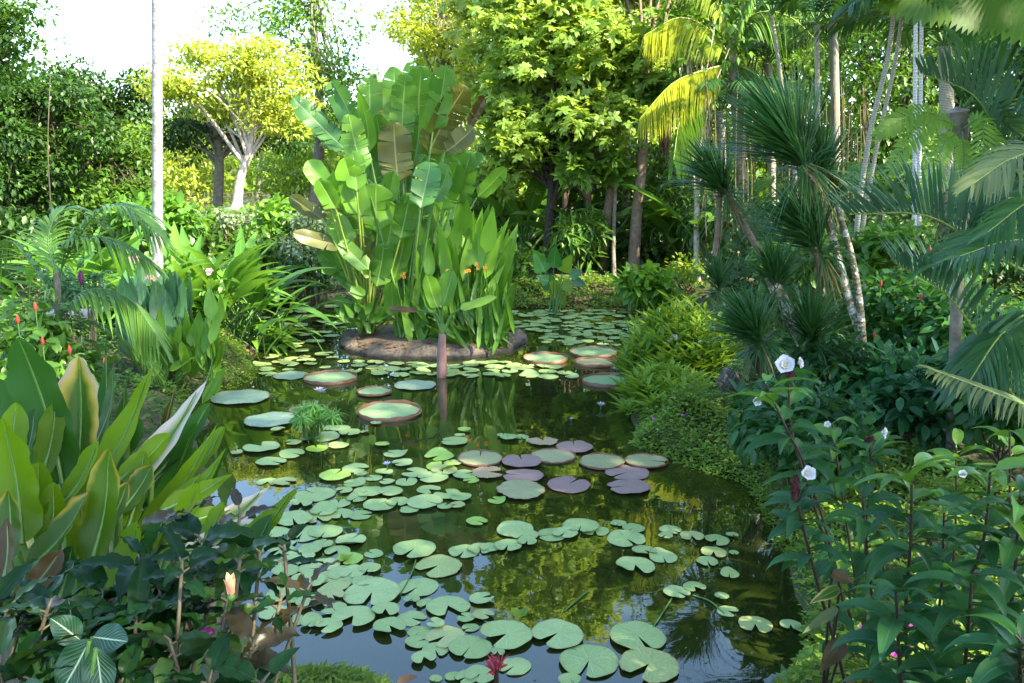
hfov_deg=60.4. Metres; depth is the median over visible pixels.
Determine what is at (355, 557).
lily pad
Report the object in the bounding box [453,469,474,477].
lily pad
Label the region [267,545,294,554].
lily pad
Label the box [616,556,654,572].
lily pad
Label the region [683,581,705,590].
lily pad
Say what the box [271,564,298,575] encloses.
lily pad
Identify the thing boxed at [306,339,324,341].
lily pad
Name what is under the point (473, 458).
giant lily pad
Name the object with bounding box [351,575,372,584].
lily pad
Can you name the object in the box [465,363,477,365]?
lily pad
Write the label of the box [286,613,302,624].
lily pad
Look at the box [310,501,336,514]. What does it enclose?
lily pad
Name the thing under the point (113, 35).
sky
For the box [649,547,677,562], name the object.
lily pad
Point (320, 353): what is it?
lily pad
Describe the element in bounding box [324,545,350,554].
lily pad
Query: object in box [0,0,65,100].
broadleaf tree
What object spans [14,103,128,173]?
leafy bush
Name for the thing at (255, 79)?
broadleaf tree
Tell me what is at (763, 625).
lily pad
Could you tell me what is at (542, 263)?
elephant ear
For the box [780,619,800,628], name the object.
lily pad
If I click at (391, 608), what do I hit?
lily pad
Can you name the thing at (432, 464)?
lily pad
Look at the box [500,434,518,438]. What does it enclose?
lily pad
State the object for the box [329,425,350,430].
lily pad
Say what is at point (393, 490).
lily pad
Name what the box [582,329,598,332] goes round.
lily pad
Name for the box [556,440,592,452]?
giant lily pad
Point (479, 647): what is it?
lily pad
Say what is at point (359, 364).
lily pad
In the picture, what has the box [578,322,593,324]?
lily pad
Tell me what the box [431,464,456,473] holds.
lily pad
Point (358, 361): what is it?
lily pad
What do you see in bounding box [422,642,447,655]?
lily pad
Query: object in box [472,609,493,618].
lily pad
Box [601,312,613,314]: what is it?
lily pad
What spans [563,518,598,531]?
lily pad
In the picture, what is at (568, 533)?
lily pad
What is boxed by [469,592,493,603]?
lily pad
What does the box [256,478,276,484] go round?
lily pad
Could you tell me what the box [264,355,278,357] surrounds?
lily pad
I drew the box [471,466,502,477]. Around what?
giant lily pad
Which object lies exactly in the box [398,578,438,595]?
lily pad
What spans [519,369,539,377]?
lily pad
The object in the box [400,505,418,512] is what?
lily pad
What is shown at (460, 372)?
lily pad
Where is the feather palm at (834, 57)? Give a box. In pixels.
[734,0,896,200]
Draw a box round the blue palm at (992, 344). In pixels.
[825,146,1023,418]
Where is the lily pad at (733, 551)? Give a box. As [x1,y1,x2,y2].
[729,550,738,553]
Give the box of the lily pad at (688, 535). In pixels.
[680,531,703,539]
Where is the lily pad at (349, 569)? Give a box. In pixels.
[338,564,365,577]
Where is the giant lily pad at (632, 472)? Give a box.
[605,465,648,479]
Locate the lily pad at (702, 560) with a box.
[696,556,718,565]
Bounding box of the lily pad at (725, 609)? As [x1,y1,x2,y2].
[717,606,738,616]
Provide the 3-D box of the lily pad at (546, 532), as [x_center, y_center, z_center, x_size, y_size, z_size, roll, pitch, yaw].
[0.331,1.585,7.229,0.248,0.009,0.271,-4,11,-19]
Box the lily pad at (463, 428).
[457,427,470,430]
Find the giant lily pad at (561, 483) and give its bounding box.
[547,476,590,492]
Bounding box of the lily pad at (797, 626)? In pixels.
[794,625,811,631]
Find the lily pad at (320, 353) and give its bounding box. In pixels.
[314,352,333,354]
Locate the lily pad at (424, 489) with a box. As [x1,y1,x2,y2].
[416,485,440,493]
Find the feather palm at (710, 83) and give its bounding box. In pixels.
[644,74,805,251]
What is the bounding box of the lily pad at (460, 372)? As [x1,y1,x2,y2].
[454,371,465,374]
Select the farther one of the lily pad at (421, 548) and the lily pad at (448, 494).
the lily pad at (448, 494)
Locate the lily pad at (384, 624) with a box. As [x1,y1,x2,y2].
[373,617,405,631]
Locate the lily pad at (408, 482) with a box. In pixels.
[396,477,416,485]
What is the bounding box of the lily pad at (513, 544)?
[494,539,521,550]
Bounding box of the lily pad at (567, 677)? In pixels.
[558,672,580,682]
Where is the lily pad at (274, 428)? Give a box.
[270,427,284,430]
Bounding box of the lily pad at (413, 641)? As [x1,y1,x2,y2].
[405,635,428,647]
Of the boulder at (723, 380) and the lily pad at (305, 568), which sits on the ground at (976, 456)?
the boulder at (723, 380)
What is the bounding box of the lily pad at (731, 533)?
[726,532,738,535]
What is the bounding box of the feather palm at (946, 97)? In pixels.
[785,0,996,278]
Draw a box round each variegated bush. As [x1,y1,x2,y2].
[212,204,259,254]
[278,229,323,306]
[279,206,326,305]
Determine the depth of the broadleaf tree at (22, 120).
20.05 m
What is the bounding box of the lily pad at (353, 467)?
[342,463,368,472]
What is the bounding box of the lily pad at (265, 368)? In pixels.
[259,366,275,370]
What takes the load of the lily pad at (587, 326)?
on the water
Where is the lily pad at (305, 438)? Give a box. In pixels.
[299,436,315,439]
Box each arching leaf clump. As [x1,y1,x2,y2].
[0,224,223,334]
[35,221,373,355]
[235,312,312,354]
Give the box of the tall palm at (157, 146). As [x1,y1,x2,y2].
[152,0,162,277]
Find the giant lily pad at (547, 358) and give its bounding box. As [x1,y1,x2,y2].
[523,351,567,364]
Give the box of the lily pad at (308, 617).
[300,612,322,626]
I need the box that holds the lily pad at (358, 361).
[353,360,364,362]
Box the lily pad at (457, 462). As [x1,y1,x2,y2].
[444,459,460,464]
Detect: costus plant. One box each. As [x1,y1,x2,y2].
[725,373,859,666]
[752,354,853,623]
[763,465,854,682]
[795,416,876,586]
[822,477,918,682]
[830,579,965,682]
[833,427,907,630]
[849,452,970,674]
[875,457,1023,675]
[888,488,995,682]
[895,563,1023,682]
[912,428,996,629]
[938,613,1023,682]
[943,475,1023,652]
[960,426,1023,623]
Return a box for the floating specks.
[277,313,760,680]
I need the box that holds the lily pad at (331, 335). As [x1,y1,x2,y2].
[323,334,338,336]
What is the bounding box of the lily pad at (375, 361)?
[367,360,383,363]
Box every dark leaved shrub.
[0,487,342,682]
[0,558,120,682]
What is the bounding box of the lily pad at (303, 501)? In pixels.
[289,498,311,505]
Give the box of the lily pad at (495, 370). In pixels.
[486,369,499,371]
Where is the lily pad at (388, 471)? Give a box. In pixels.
[375,468,392,473]
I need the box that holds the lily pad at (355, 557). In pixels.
[336,552,362,563]
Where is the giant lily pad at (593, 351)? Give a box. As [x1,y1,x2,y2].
[569,345,617,356]
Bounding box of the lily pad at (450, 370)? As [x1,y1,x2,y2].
[447,368,459,372]
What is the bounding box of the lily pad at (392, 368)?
[382,366,399,370]
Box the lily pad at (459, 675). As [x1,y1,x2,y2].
[454,670,477,682]
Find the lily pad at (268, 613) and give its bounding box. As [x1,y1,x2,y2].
[258,605,286,618]
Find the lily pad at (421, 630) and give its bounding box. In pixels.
[407,626,430,635]
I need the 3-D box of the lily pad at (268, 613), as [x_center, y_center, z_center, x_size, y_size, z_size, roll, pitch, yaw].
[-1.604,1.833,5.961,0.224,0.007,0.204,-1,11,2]
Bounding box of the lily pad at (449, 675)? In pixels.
[445,672,456,679]
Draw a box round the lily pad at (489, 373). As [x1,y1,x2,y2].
[483,372,499,374]
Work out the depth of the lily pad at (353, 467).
8.80 m
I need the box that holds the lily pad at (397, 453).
[383,449,407,456]
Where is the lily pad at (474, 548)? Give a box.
[468,543,489,552]
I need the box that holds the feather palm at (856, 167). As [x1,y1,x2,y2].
[793,162,948,283]
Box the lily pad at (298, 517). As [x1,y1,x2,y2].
[278,510,312,525]
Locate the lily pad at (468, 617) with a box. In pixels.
[457,612,474,621]
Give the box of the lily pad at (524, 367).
[517,365,533,369]
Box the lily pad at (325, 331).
[316,330,332,332]
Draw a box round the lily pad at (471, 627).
[462,623,478,631]
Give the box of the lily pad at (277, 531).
[269,526,289,536]
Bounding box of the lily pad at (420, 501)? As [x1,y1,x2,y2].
[406,494,442,508]
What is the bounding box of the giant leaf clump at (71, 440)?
[0,337,297,682]
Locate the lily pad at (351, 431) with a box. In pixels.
[338,428,360,434]
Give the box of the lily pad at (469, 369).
[463,367,478,371]
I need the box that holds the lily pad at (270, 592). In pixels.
[266,586,296,602]
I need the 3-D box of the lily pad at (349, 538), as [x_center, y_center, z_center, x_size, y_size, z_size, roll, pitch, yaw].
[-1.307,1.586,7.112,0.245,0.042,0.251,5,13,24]
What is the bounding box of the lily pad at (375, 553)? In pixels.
[364,549,382,557]
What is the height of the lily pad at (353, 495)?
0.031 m
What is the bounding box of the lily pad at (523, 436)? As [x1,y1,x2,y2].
[516,434,528,438]
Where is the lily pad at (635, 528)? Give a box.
[622,523,644,532]
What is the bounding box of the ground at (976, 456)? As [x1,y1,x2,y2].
[0,164,1023,682]
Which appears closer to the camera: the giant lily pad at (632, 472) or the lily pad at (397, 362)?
the giant lily pad at (632, 472)
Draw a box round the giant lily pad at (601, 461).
[579,453,624,469]
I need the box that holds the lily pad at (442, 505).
[437,503,451,508]
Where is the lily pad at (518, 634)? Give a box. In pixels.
[480,620,532,648]
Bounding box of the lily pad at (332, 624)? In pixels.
[314,617,342,632]
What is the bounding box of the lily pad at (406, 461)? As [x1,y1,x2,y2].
[392,458,412,465]
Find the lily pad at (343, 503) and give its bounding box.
[330,499,350,507]
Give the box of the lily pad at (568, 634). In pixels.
[532,618,582,648]
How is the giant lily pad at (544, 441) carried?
on the water
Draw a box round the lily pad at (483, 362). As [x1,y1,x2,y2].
[475,361,489,363]
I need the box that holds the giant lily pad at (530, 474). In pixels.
[503,469,543,480]
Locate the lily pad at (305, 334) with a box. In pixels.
[300,333,313,335]
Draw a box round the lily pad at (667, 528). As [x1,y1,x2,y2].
[659,525,681,533]
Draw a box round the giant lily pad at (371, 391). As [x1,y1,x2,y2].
[357,386,391,396]
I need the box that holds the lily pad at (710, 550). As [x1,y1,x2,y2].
[701,546,726,556]
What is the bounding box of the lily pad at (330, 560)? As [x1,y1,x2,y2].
[311,558,340,569]
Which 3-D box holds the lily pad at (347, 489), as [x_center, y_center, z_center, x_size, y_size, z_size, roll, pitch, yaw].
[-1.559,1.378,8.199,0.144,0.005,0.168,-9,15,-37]
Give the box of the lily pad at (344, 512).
[331,508,353,517]
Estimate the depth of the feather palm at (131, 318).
8.36 m
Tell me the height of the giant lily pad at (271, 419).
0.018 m
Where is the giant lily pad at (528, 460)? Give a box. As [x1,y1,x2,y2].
[502,454,540,466]
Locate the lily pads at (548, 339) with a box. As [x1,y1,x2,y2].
[512,308,643,345]
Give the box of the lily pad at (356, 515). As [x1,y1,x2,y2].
[349,510,371,519]
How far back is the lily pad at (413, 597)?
6.14 m
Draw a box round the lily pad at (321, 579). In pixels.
[291,572,325,585]
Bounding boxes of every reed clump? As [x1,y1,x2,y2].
[393,272,455,341]
[400,262,514,354]
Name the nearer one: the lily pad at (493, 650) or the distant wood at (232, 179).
the lily pad at (493, 650)
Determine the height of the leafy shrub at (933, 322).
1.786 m
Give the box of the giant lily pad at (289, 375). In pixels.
[273,371,306,379]
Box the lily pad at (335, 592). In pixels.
[321,589,344,597]
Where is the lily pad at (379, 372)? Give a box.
[371,371,388,374]
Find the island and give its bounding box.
[338,322,527,359]
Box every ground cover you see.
[0,292,190,453]
[144,307,257,399]
[226,278,415,317]
[251,659,394,682]
[510,270,689,312]
[628,372,779,492]
[691,278,1023,495]
[748,439,1023,682]
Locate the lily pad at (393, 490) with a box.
[378,486,402,495]
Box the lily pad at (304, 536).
[286,525,318,541]
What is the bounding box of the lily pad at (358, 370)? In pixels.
[343,368,362,372]
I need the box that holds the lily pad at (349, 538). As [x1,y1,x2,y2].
[335,533,365,543]
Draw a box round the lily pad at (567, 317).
[560,316,575,318]
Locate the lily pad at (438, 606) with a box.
[426,596,469,615]
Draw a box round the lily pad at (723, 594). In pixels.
[714,592,728,598]
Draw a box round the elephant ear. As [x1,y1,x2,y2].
[533,246,585,313]
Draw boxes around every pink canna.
[115,256,192,376]
[132,305,198,383]
[192,268,225,402]
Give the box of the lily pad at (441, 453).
[424,447,453,460]
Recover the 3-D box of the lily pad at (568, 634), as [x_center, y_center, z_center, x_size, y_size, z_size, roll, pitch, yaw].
[0.300,1.881,5.679,0.349,0.011,0.321,13,17,43]
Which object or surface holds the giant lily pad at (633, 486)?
on the water
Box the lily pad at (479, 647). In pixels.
[448,635,491,658]
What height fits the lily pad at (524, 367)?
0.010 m
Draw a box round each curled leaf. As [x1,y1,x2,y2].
[340,554,351,559]
[511,607,528,617]
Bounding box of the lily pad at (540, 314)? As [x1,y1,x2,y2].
[534,313,547,315]
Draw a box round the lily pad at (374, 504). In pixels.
[363,498,394,509]
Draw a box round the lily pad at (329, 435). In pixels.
[310,431,338,441]
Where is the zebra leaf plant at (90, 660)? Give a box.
[25,598,127,682]
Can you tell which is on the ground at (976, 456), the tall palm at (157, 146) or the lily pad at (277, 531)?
the tall palm at (157, 146)
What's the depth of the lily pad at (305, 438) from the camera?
9.66 m
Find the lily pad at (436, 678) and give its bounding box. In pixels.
[429,675,441,681]
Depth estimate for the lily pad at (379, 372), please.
12.71 m
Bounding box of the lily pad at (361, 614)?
[331,605,374,625]
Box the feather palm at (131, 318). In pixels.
[0,203,179,391]
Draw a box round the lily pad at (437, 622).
[426,617,444,626]
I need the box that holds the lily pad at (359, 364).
[351,363,367,366]
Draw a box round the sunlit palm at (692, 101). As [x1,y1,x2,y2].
[637,0,823,263]
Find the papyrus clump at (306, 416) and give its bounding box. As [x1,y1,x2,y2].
[287,400,344,443]
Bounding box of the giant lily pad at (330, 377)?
[303,369,356,384]
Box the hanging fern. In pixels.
[870,102,1007,221]
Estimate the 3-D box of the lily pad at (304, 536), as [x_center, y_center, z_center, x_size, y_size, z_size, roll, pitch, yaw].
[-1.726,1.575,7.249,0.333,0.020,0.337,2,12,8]
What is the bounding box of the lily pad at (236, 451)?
[231,449,242,453]
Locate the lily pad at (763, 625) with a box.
[738,616,772,632]
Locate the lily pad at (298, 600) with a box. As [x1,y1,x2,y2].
[295,594,315,606]
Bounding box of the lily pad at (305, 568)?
[298,564,319,572]
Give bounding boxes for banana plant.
[387,269,496,377]
[467,169,572,259]
[507,178,681,269]
[581,197,777,264]
[621,175,774,271]
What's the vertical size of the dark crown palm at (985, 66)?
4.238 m
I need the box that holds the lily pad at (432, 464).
[426,461,456,469]
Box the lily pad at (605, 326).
[599,325,614,327]
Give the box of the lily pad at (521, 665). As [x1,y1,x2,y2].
[499,657,530,674]
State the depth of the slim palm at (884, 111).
13.42 m
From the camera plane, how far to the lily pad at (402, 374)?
12.65 m
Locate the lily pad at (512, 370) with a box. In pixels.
[502,368,517,372]
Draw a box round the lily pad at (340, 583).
[317,570,350,592]
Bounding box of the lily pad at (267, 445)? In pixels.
[242,441,279,451]
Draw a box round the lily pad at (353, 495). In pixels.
[346,491,366,501]
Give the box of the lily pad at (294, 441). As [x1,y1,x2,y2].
[286,439,300,443]
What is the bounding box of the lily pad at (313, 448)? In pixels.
[306,445,327,451]
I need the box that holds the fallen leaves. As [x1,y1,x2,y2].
[0,265,1020,682]
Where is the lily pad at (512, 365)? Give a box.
[505,364,520,367]
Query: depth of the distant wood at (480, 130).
43.33 m
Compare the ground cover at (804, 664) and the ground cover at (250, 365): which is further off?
the ground cover at (250, 365)
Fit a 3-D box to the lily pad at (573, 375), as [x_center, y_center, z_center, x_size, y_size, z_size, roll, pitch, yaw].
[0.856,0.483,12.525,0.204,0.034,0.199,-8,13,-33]
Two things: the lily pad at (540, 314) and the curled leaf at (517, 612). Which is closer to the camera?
the curled leaf at (517, 612)
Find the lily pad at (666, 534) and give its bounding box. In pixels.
[658,532,672,537]
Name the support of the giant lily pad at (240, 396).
on the water
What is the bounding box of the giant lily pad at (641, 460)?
[625,453,667,467]
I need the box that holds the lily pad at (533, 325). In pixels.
[526,324,541,326]
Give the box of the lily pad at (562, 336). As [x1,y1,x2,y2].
[553,335,566,337]
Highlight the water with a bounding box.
[186,300,814,682]
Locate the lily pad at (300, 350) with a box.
[294,348,308,351]
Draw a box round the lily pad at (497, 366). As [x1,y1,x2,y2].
[484,364,505,368]
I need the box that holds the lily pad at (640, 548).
[632,545,655,553]
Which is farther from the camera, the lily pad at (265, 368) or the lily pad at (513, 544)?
the lily pad at (265, 368)
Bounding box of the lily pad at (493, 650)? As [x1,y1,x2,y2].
[490,647,504,654]
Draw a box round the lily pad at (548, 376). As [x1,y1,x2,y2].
[538,373,558,378]
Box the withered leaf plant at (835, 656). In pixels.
[802,569,853,682]
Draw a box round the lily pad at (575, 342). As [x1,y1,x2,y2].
[569,340,582,343]
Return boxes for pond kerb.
[235,291,376,310]
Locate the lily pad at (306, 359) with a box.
[296,358,315,360]
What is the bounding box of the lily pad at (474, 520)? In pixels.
[466,516,487,524]
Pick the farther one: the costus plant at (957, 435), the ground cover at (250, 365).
the ground cover at (250, 365)
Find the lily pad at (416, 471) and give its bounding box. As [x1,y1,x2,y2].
[402,467,427,476]
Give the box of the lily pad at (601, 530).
[582,526,608,535]
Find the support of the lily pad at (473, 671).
on the water
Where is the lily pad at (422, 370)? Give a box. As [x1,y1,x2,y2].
[409,367,430,373]
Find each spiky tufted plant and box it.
[657,131,788,324]
[688,53,868,351]
[696,175,867,409]
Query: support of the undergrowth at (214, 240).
on the ground at (976, 456)
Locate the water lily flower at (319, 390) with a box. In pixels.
[313,386,325,397]
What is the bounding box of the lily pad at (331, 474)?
[319,469,350,479]
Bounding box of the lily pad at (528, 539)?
[517,536,536,544]
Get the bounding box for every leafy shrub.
[606,259,682,314]
[725,365,903,521]
[744,226,858,312]
[768,321,897,426]
[825,259,972,355]
[834,336,994,452]
[839,216,1007,296]
[895,247,1023,366]
[930,305,1023,482]
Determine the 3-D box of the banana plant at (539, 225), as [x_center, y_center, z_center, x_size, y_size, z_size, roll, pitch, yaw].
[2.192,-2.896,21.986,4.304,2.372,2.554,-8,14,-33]
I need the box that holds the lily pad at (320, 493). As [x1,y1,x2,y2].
[294,487,335,500]
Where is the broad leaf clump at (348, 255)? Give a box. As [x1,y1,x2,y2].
[288,151,421,334]
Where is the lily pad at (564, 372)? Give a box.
[557,370,572,373]
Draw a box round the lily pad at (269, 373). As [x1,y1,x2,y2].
[258,371,276,375]
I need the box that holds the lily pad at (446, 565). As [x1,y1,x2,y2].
[415,554,461,577]
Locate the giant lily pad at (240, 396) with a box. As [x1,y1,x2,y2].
[210,389,269,403]
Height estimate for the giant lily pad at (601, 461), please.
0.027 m
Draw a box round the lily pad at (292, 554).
[286,549,314,563]
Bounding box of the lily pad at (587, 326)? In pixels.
[581,325,595,327]
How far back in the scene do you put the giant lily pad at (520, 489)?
8.17 m
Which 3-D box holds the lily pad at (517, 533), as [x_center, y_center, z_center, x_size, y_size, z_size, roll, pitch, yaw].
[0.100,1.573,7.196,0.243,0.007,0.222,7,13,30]
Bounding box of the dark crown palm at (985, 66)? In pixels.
[906,20,1023,453]
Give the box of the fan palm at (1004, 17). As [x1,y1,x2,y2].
[872,0,1023,47]
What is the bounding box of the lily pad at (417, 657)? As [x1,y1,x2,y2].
[411,650,435,662]
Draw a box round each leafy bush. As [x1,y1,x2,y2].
[0,201,103,299]
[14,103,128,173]
[50,120,194,196]
[86,185,214,256]
[124,114,268,215]
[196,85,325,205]
[220,223,297,297]
[244,121,345,206]
[246,191,316,289]
[260,247,338,310]
[303,105,466,216]
[482,180,537,241]
[512,241,550,288]
[542,200,614,274]
[572,225,674,272]
[619,168,710,264]
[659,251,708,292]
[686,165,790,276]
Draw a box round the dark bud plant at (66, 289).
[29,260,118,371]
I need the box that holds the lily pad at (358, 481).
[343,477,365,486]
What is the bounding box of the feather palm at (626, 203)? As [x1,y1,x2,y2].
[612,0,694,240]
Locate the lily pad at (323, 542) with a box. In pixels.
[313,539,332,546]
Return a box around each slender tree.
[561,72,609,260]
[610,34,638,276]
[638,0,698,252]
[641,0,759,280]
[663,19,748,263]
[699,0,790,158]
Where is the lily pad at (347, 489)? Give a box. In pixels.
[335,486,352,492]
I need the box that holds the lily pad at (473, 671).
[464,665,493,682]
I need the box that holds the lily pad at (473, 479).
[463,475,478,482]
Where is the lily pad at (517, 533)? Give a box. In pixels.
[509,528,537,537]
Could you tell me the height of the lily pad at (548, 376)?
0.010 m
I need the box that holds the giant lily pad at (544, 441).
[528,437,558,444]
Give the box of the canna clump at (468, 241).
[412,200,517,325]
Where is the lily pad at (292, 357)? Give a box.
[284,356,297,359]
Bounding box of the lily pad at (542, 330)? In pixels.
[535,329,551,331]
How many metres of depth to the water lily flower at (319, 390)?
11.43 m
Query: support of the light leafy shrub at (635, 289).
on the ground at (976, 456)
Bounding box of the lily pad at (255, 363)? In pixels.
[253,361,271,365]
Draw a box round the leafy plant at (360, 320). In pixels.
[333,300,397,333]
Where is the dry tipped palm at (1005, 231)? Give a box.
[915,140,1023,427]
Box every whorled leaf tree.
[437,0,679,214]
[453,0,672,272]
[544,132,638,273]
[606,0,675,271]
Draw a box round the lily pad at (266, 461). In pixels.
[255,457,286,464]
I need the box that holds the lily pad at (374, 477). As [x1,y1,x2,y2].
[365,475,382,480]
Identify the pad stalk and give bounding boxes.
[399,559,416,595]
[563,591,588,611]
[653,597,672,626]
[692,595,724,613]
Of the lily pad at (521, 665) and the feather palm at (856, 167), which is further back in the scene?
the feather palm at (856, 167)
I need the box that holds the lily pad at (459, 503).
[450,501,464,507]
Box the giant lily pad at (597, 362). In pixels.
[574,357,616,367]
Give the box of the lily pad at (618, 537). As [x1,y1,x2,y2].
[607,530,645,546]
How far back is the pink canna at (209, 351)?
11.13 m
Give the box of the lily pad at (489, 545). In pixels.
[479,542,497,550]
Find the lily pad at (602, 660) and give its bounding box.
[559,644,617,677]
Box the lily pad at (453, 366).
[447,364,464,367]
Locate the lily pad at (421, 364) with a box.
[412,362,429,366]
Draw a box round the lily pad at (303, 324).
[292,323,307,326]
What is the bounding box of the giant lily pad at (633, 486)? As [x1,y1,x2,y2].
[607,479,649,493]
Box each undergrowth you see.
[0,244,69,294]
[74,202,366,268]
[460,135,803,261]
[697,191,1023,330]
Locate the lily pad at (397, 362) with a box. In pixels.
[388,361,404,364]
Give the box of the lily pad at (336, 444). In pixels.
[328,441,348,447]
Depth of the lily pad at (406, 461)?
8.95 m
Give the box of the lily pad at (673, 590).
[663,585,690,597]
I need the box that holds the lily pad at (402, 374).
[390,372,409,376]
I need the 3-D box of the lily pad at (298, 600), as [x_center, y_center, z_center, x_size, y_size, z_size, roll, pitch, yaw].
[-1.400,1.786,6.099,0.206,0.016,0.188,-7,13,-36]
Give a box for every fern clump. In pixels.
[621,294,774,332]
[623,301,796,338]
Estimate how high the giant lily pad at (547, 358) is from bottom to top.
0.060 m
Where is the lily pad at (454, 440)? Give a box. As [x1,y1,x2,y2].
[441,436,466,444]
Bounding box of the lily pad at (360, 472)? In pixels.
[354,471,367,474]
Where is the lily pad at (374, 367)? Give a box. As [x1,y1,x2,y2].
[365,365,385,368]
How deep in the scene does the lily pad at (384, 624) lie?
5.78 m
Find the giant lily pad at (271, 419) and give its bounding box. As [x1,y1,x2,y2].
[244,411,293,426]
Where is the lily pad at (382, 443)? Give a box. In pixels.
[375,441,389,444]
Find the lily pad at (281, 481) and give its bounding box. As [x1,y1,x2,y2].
[273,477,295,484]
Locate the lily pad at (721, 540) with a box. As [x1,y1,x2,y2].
[704,534,729,545]
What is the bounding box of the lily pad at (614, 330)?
[607,329,621,331]
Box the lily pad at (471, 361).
[463,360,475,363]
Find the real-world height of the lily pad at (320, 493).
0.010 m
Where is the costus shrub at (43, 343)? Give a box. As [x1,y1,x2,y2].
[0,286,119,388]
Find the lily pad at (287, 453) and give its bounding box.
[279,448,304,457]
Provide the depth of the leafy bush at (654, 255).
21.70 m
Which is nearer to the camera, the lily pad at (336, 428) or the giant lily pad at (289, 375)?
the lily pad at (336, 428)
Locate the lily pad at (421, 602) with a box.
[416,598,431,606]
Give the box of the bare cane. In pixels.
[47,72,57,381]
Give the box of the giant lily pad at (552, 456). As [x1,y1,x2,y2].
[530,448,575,463]
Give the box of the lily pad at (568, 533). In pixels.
[552,526,577,537]
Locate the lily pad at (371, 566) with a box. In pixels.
[358,562,380,571]
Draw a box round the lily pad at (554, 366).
[545,365,561,368]
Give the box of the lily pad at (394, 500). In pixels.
[386,497,407,504]
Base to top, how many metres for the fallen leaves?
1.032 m
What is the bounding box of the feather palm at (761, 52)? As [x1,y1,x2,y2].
[698,22,863,204]
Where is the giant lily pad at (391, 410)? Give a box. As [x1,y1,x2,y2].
[356,400,421,421]
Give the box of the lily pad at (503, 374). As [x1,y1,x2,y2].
[495,373,510,376]
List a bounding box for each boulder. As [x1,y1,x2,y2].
[712,368,745,400]
[763,670,802,682]
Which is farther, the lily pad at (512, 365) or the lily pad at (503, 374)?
the lily pad at (512, 365)
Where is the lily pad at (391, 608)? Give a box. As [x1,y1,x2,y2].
[371,602,398,614]
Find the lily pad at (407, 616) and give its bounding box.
[397,610,426,625]
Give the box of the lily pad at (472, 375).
[462,374,479,377]
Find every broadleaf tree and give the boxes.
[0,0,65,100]
[0,51,126,237]
[0,115,186,252]
[11,52,175,195]
[119,102,318,252]
[124,31,328,209]
[190,0,391,206]
[371,0,501,167]
[634,0,759,156]
[646,12,765,192]
[700,0,881,196]
[710,0,828,87]
[772,1,937,143]
[802,13,1009,220]
[854,28,1020,150]
[937,32,1023,285]
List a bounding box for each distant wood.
[1,73,382,191]
[406,0,799,202]
[760,14,1017,196]
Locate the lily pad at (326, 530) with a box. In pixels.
[308,525,342,537]
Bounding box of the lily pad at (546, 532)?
[538,528,564,540]
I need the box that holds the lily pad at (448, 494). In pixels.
[434,489,459,498]
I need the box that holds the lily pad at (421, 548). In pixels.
[393,539,435,557]
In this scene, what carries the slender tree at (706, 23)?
on the ground at (976, 456)
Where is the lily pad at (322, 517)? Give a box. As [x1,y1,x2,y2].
[307,511,331,522]
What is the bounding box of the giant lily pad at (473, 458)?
[457,449,502,466]
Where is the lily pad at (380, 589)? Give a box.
[343,577,400,604]
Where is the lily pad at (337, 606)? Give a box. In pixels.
[321,602,346,613]
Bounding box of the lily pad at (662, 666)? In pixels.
[618,646,678,682]
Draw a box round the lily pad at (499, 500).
[488,496,505,503]
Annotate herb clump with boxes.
[604,356,718,418]
[606,289,742,383]
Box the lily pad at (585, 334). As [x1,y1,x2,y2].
[576,333,592,336]
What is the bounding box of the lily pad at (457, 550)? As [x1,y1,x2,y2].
[448,544,479,557]
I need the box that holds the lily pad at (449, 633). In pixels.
[424,625,464,647]
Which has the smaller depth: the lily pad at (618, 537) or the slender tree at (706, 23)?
the lily pad at (618, 537)
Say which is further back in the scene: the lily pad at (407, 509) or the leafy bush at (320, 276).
the leafy bush at (320, 276)
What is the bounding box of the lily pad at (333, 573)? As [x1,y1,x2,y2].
[328,565,361,580]
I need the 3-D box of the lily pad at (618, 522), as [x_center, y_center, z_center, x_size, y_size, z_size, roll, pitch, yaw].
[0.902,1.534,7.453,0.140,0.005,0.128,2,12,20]
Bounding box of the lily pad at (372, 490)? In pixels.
[353,486,383,495]
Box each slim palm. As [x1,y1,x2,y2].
[694,0,800,198]
[728,0,867,290]
[852,13,895,286]
[860,16,903,305]
[912,22,917,285]
[917,20,922,287]
[945,165,953,331]
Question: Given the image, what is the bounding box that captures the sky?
[1,0,1016,160]
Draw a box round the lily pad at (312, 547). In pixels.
[297,543,321,552]
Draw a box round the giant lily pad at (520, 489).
[496,479,544,498]
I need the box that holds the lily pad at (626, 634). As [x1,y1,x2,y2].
[610,621,666,650]
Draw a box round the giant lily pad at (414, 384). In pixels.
[394,379,435,389]
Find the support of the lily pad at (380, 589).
on the water
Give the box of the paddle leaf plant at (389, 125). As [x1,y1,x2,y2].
[290,62,506,337]
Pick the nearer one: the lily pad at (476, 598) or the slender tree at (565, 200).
the lily pad at (476, 598)
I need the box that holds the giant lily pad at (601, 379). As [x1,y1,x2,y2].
[582,372,625,387]
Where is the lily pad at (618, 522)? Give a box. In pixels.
[610,520,626,525]
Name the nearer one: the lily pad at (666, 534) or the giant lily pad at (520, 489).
the lily pad at (666, 534)
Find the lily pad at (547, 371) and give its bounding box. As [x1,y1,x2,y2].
[538,369,556,372]
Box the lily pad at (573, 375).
[565,373,578,377]
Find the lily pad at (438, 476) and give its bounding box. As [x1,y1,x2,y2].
[417,471,447,482]
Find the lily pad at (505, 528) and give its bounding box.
[497,520,532,536]
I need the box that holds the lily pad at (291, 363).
[280,361,298,365]
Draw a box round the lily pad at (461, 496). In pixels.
[450,492,471,499]
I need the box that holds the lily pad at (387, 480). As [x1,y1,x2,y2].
[379,478,394,483]
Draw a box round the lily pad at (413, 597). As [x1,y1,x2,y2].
[404,594,419,600]
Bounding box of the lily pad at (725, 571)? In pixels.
[720,566,738,577]
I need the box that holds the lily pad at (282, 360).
[272,359,290,362]

